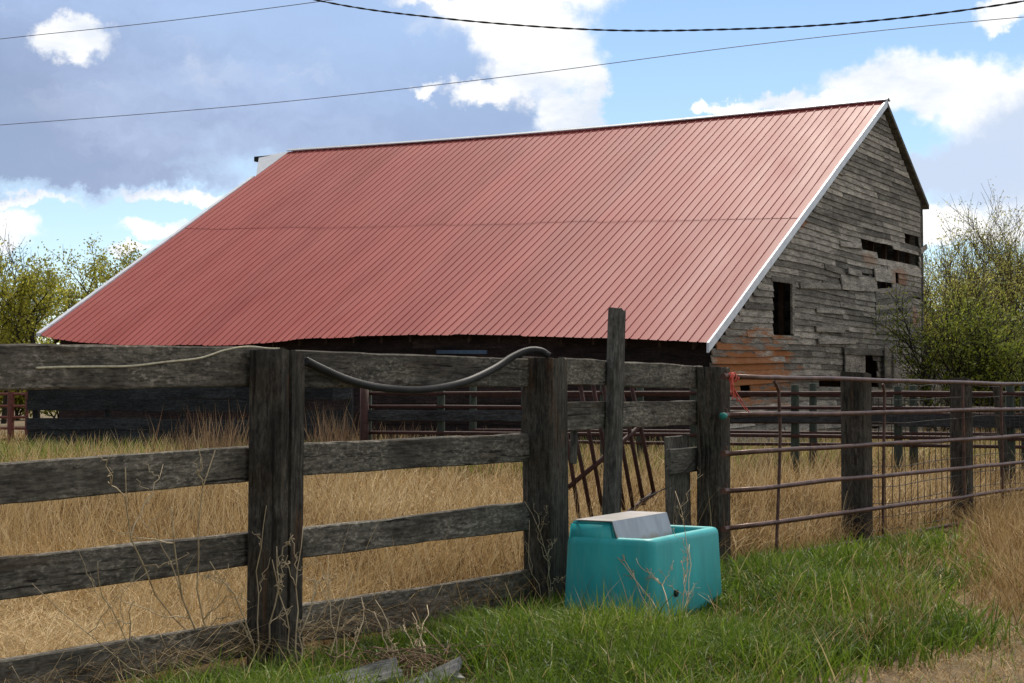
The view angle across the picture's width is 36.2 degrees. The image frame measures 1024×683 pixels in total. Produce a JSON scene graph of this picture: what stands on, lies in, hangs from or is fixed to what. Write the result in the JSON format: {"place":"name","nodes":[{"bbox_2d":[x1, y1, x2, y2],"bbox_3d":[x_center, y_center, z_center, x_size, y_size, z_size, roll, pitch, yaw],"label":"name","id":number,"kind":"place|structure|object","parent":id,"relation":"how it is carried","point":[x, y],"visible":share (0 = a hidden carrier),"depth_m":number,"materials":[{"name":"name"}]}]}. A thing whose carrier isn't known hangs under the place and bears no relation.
{"place":"outdoors","nodes":[
{"label":"outdoors","id":0,"kind":"place"},
{"bbox_2d":[1,0,329,38],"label":"overhead wire","id":1,"kind":"object","parent":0,"point":[164,21],"visible":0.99,"depth_m":38.09,"materials":[{"name":"black metal"}]},
{"bbox_2d":[0,424,1023,682],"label":"dry grass","id":2,"kind":"structure","parent":0,"point":[52,623],"depth_m":13.79,"materials":[{"name":"beige plant"}]},
{"bbox_2d":[0,402,1023,682],"bbox_3d":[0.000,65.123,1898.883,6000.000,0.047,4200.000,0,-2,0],"label":"ground","id":3,"kind":"structure","parent":0,"point":[892,676],"depth_m":8.17,"materials":[{"name":"soil"}]},
{"bbox_2d":[0,392,28,442],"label":"stock gate","id":4,"kind":"structure","parent":3,"relation":"on","point":[10,417],"depth_m":33.66,"materials":[{"name":"red metal"}]},
{"bbox_2d":[0,318,59,419],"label":"bush","id":5,"kind":"object","parent":3,"relation":"on","point":[19,399],"visible":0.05,"depth_m":83.45,"materials":[{"name":"green plant"}]},
{"bbox_2d":[0,219,72,423],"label":"bare tree","id":6,"kind":"object","parent":3,"relation":"on","point":[4,413],"visible":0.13,"depth_m":73.74,"materials":[{"name":"green plant"}]},
{"bbox_2d":[0,244,76,417],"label":"leafing tree","id":7,"kind":"object","parent":3,"relation":"on","point":[46,308],"visible":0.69,"depth_m":66.35,"materials":[{"name":"green plant"}]},
{"bbox_2d":[0,211,77,343],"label":"leafing tree","id":8,"kind":"object","parent":3,"relation":"on","point":[16,293],"visible":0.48,"depth_m":66.43,"materials":[{"name":"green plant"}]},
{"bbox_2d":[19,339,58,417],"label":"bush","id":9,"kind":"object","parent":3,"relation":"on","point":[50,412],"depth_m":85.69,"materials":[{"name":"green plant"}]},
{"bbox_2d":[29,239,146,343],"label":"leafing tree","id":10,"kind":"object","parent":3,"relation":"on","point":[126,261],"visible":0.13,"depth_m":71.99,"materials":[{"name":"green plant"}]},
{"bbox_2d":[57,234,119,317],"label":"leafing tree","id":11,"kind":"object","parent":3,"relation":"on","point":[104,259],"visible":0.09,"depth_m":80.02,"materials":[{"name":"green plant"}]},
{"bbox_2d":[32,552,157,682],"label":"dead weed","id":12,"kind":"object","parent":3,"relation":"on","point":[139,660],"visible":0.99,"depth_m":6.88,"materials":[{"name":"brown plant"}]},
{"bbox_2d":[91,429,249,632],"bbox_3d":[-1.558,1.029,7.373,0.500,1.247,1.530,-1,-2,19],"label":"dead weed","id":13,"kind":"object","parent":3,"relation":"on","point":[179,587],"visible":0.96,"depth_m":7.34,"materials":[{"name":"brown plant"}]},
{"bbox_2d":[26,387,352,448],"bbox_3d":[-6.570,1.536,31.242,8.006,1.875,0.230,-1,-2,26],"label":"plank windbreak","id":14,"kind":"object","parent":3,"relation":"on","point":[107,400],"visible":0.38,"depth_m":31.53,"materials":[{"name":"black wood"}]},
{"bbox_2d":[196,505,292,669],"bbox_3d":[-1.247,1.225,7.523,0.384,0.864,0.826,0,-2,0],"label":"dead weed","id":15,"kind":"object","parent":3,"relation":"on","point":[231,591],"visible":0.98,"depth_m":7.71,"materials":[{"name":"brown plant"}]},
{"bbox_2d":[272,526,326,674],"bbox_3d":[-1.042,1.291,7.721,0.196,0.741,0.394,0,-2,7],"label":"dead weed","id":16,"kind":"object","parent":3,"relation":"on","point":[297,621],"visible":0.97,"depth_m":7.81,"materials":[{"name":"brown plant"}]},
{"bbox_2d":[297,562,364,669],"bbox_3d":[-0.889,1.397,8.051,0.211,0.555,0.457,-1,-2,27],"label":"dead weed","id":17,"kind":"object","parent":3,"relation":"on","point":[345,621],"visible":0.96,"depth_m":8.02,"materials":[{"name":"brown plant"}]},
{"bbox_2d":[297,657,402,682],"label":"old board","id":18,"kind":"object","parent":3,"relation":"on","point":[381,663],"visible":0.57,"depth_m":6.97,"materials":[{"name":"grey wood"}]},
{"bbox_2d":[0,344,730,682],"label":"plank fence","id":19,"kind":"object","parent":3,"relation":"on","point":[275,461],"visible":0.83,"depth_m":8.02,"materials":[{"name":"brown wood"}]},
{"bbox_2d":[35,346,278,368],"bbox_3d":[-1.687,0.073,7.474,0.140,0.139,1.498,-1,-2,36],"label":"rope","id":20,"kind":"object","parent":19,"relation":"on","point":[114,366],"visible":0.91,"depth_m":7.39,"materials":[{"name":"beige fabric"}]},
{"bbox_2d":[305,346,550,393],"bbox_3d":[-0.475,0.158,9.383,0.162,0.311,2.378,-1,-2,35],"label":"hose","id":21,"kind":"object","parent":19,"relation":"attached to","point":[360,383],"visible":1,"depth_m":9.28,"materials":[{"name":"grey rubber"}]},
{"bbox_2d":[640,456,696,500],"bbox_3d":[1.251,1.050,12.293,0.009,0.337,1.090,-1,-2,31],"label":"loose wire","id":22,"kind":"object","parent":19,"relation":"hanging from","point":[672,484],"visible":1,"depth_m":12.29,"materials":[{"name":"brown metal"}]},
{"bbox_2d":[374,600,398,654],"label":"dead weed","id":23,"kind":"object","parent":3,"relation":"on","point":[392,650],"visible":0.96,"depth_m":7.86,"materials":[{"name":"brown plant"}]},
{"bbox_2d":[313,627,514,682],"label":"twig litter","id":24,"kind":"object","parent":3,"relation":"on","point":[410,664],"visible":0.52,"depth_m":7.76,"materials":[{"name":"wood"}]},
{"bbox_2d":[399,606,428,654],"bbox_3d":[-0.505,1.533,8.076,0.158,0.285,0.453,0,-2,-4],"label":"dead weed","id":25,"kind":"object","parent":3,"relation":"on","point":[419,641],"visible":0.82,"depth_m":8.08,"materials":[{"name":"beige plant"}]},
{"bbox_2d":[405,656,464,682],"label":"old board","id":26,"kind":"object","parent":3,"relation":"on","point":[455,664],"visible":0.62,"depth_m":7.08,"materials":[{"name":"grey wood"}]},
{"bbox_2d":[36,97,928,450],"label":"barn","id":27,"kind":"structure","parent":3,"relation":"on","point":[788,241],"depth_m":39.21,"materials":[{"name":"red metal"}]},
{"bbox_2d":[752,275,799,339],"bbox_3d":[5.894,-0.742,35.674,0.782,1.426,1.757,-1,-2,30],"label":"window","id":28,"kind":"structure","parent":27,"relation":"in","point":[791,281],"depth_m":35.81,"materials":[{"name":"grey"}]},
{"bbox_2d":[0,430,1021,491],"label":"grass","id":29,"kind":"structure","parent":3,"relation":"on","point":[8,455],"depth_m":27.29,"materials":[{"name":"beige plant"}]},
{"bbox_2d":[37,397,1021,482],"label":"tall weeds","id":30,"kind":"object","parent":3,"relation":"on","point":[207,436],"visible":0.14,"depth_m":24.95,"materials":[{"name":"beige plant"}]},
{"bbox_2d":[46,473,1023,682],"bbox_3d":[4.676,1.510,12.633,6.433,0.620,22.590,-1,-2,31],"label":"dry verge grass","id":31,"kind":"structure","parent":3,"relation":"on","point":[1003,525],"depth_m":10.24,"materials":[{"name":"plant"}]},
{"bbox_2d":[515,501,564,602],"bbox_3d":[0.185,1.366,9.900,0.251,0.735,0.372,-1,-2,26],"label":"dead weed","id":32,"kind":"object","parent":3,"relation":"on","point":[543,555],"visible":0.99,"depth_m":9.94,"materials":[{"name":"brown plant"}]},
{"bbox_2d":[107,516,1023,682],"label":"green grass","id":33,"kind":"structure","parent":3,"relation":"on","point":[570,648],"depth_m":8.22,"materials":[{"name":"green plant"}]},
{"bbox_2d":[568,385,656,518],"bbox_3d":[0.831,1.017,13.560,0.928,1.388,0.043,1,-2,-21],"label":"feeder panel","id":34,"kind":"object","parent":3,"relation":"on","point":[593,466],"visible":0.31,"depth_m":13.54,"materials":[{"name":"brown metal"}]},
{"bbox_2d":[602,307,625,514],"bbox_3d":[0.736,0.769,11.341,0.105,2.036,0.168,-1,-6,31],"label":"tall pole","id":35,"kind":"object","parent":3,"relation":"on","point":[612,463],"visible":0.7,"depth_m":11.31,"materials":[{"name":"grey wood"}]},
{"bbox_2d":[565,511,721,616],"bbox_3d":[0.860,1.442,10.039,0.653,0.652,1.144,-1,-2,29],"label":"water trough","id":36,"kind":"object","parent":3,"relation":"on","point":[597,547],"visible":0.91,"depth_m":9.65,"materials":[{"name":"teal plastic"}]},
{"bbox_2d":[613,530,673,613],"bbox_3d":[0.846,1.431,9.318,0.279,0.574,0.820,1,-2,-27],"label":"dead weed","id":37,"kind":"object","parent":3,"relation":"on","point":[654,578],"visible":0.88,"depth_m":9.33,"materials":[{"name":"brown plant"}]},
{"bbox_2d":[659,467,701,616],"bbox_3d":[0.988,1.230,9.162,0.215,0.962,0.681,0,-2,13],"label":"dead weed","id":38,"kind":"object","parent":3,"relation":"on","point":[684,575],"visible":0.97,"depth_m":9.20,"materials":[{"name":"beige plant"}]},
{"bbox_2d":[360,385,1023,487],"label":"corral fence","id":39,"kind":"object","parent":3,"relation":"on","point":[440,415],"visible":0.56,"depth_m":22.45,"materials":[{"name":"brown wood"}]},
{"bbox_2d":[469,383,1023,477],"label":"corral fence","id":40,"kind":"object","parent":3,"relation":"on","point":[812,402],"visible":0.28,"depth_m":24.28,"materials":[{"name":"brown metal"}]},
{"bbox_2d":[719,370,1023,562],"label":"pipe gate","id":41,"kind":"structure","parent":3,"relation":"on","point":[779,450],"depth_m":14.34,"materials":[{"name":"brown metal"}]},
{"bbox_2d":[728,372,748,411],"bbox_3d":[1.774,0.404,12.436,0.101,0.322,0.302,-1,-2,37],"label":"twine","id":42,"kind":"object","parent":41,"relation":"attached to","point":[732,380],"visible":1,"depth_m":12.35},
{"bbox_2d":[804,549,1023,682],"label":"verge sprigs","id":43,"kind":"object","parent":3,"relation":"on","point":[991,648],"visible":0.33,"depth_m":8.01,"materials":[{"name":"beige plant"}]},
{"bbox_2d":[840,371,1023,540],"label":"wire fence","id":44,"kind":"object","parent":3,"relation":"on","point":[856,429],"visible":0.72,"depth_m":14.80,"materials":[{"name":"brown wood"}]},
{"bbox_2d":[865,266,1023,435],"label":"shrub","id":45,"kind":"object","parent":3,"relation":"on","point":[953,329],"visible":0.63,"depth_m":39.63,"materials":[{"name":"green plant"}]},
{"bbox_2d":[924,336,1020,431],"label":"shrub","id":46,"kind":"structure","parent":3,"relation":"on","point":[937,389],"depth_m":46.01,"materials":[{"name":"green plant"}]},
{"bbox_2d":[923,179,1023,404],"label":"budding tree","id":47,"kind":"object","parent":3,"relation":"on","point":[1020,262],"visible":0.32,"depth_m":66.18,"materials":[{"name":"green plant"}]},
{"bbox_2d":[923,241,1023,370],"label":"budding tree","id":48,"kind":"object","parent":3,"relation":"on","point":[971,287],"visible":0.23,"depth_m":60.59,"materials":[{"name":"green plant"}]},
{"bbox_2d":[926,284,1023,441],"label":"shrub","id":49,"kind":"object","parent":3,"relation":"on","point":[1013,368],"visible":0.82,"depth_m":38.14,"materials":[{"name":"green plant"}]},
{"bbox_2d":[935,216,1023,339],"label":"budding tree","id":50,"kind":"object","parent":3,"relation":"on","point":[1002,253],"visible":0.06,"depth_m":69.80,"materials":[{"name":"green plant"}]},
{"bbox_2d":[965,320,1023,430],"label":"shrub","id":51,"kind":"object","parent":3,"relation":"on","point":[1016,389],"visible":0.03,"depth_m":40.67,"materials":[{"name":"green plant"}]},
{"bbox_2d":[993,381,1009,494],"bbox_3d":[6.021,1.326,19.178,0.098,1.676,0.147,-3,6,37],"label":"broken post","id":52,"kind":"object","parent":3,"relation":"on","point":[996,391],"visible":0.42,"depth_m":19.11,"materials":[{"name":"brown wood"}]},
{"bbox_2d":[0,0,1023,343],"label":"sky","id":53,"kind":"structure","parent":0,"point":[955,92],"materials":[{"name":"blue"}]},
{"bbox_2d":[2,17,1022,124],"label":"overhead wire","id":54,"kind":"object","parent":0,"point":[529,73],"visible":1,"depth_m":38.02,"materials":[{"name":"black metal"}]},
{"bbox_2d":[314,0,1023,31],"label":"power cable","id":55,"kind":"object","parent":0,"point":[780,27],"visible":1,"depth_m":22.67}
]}

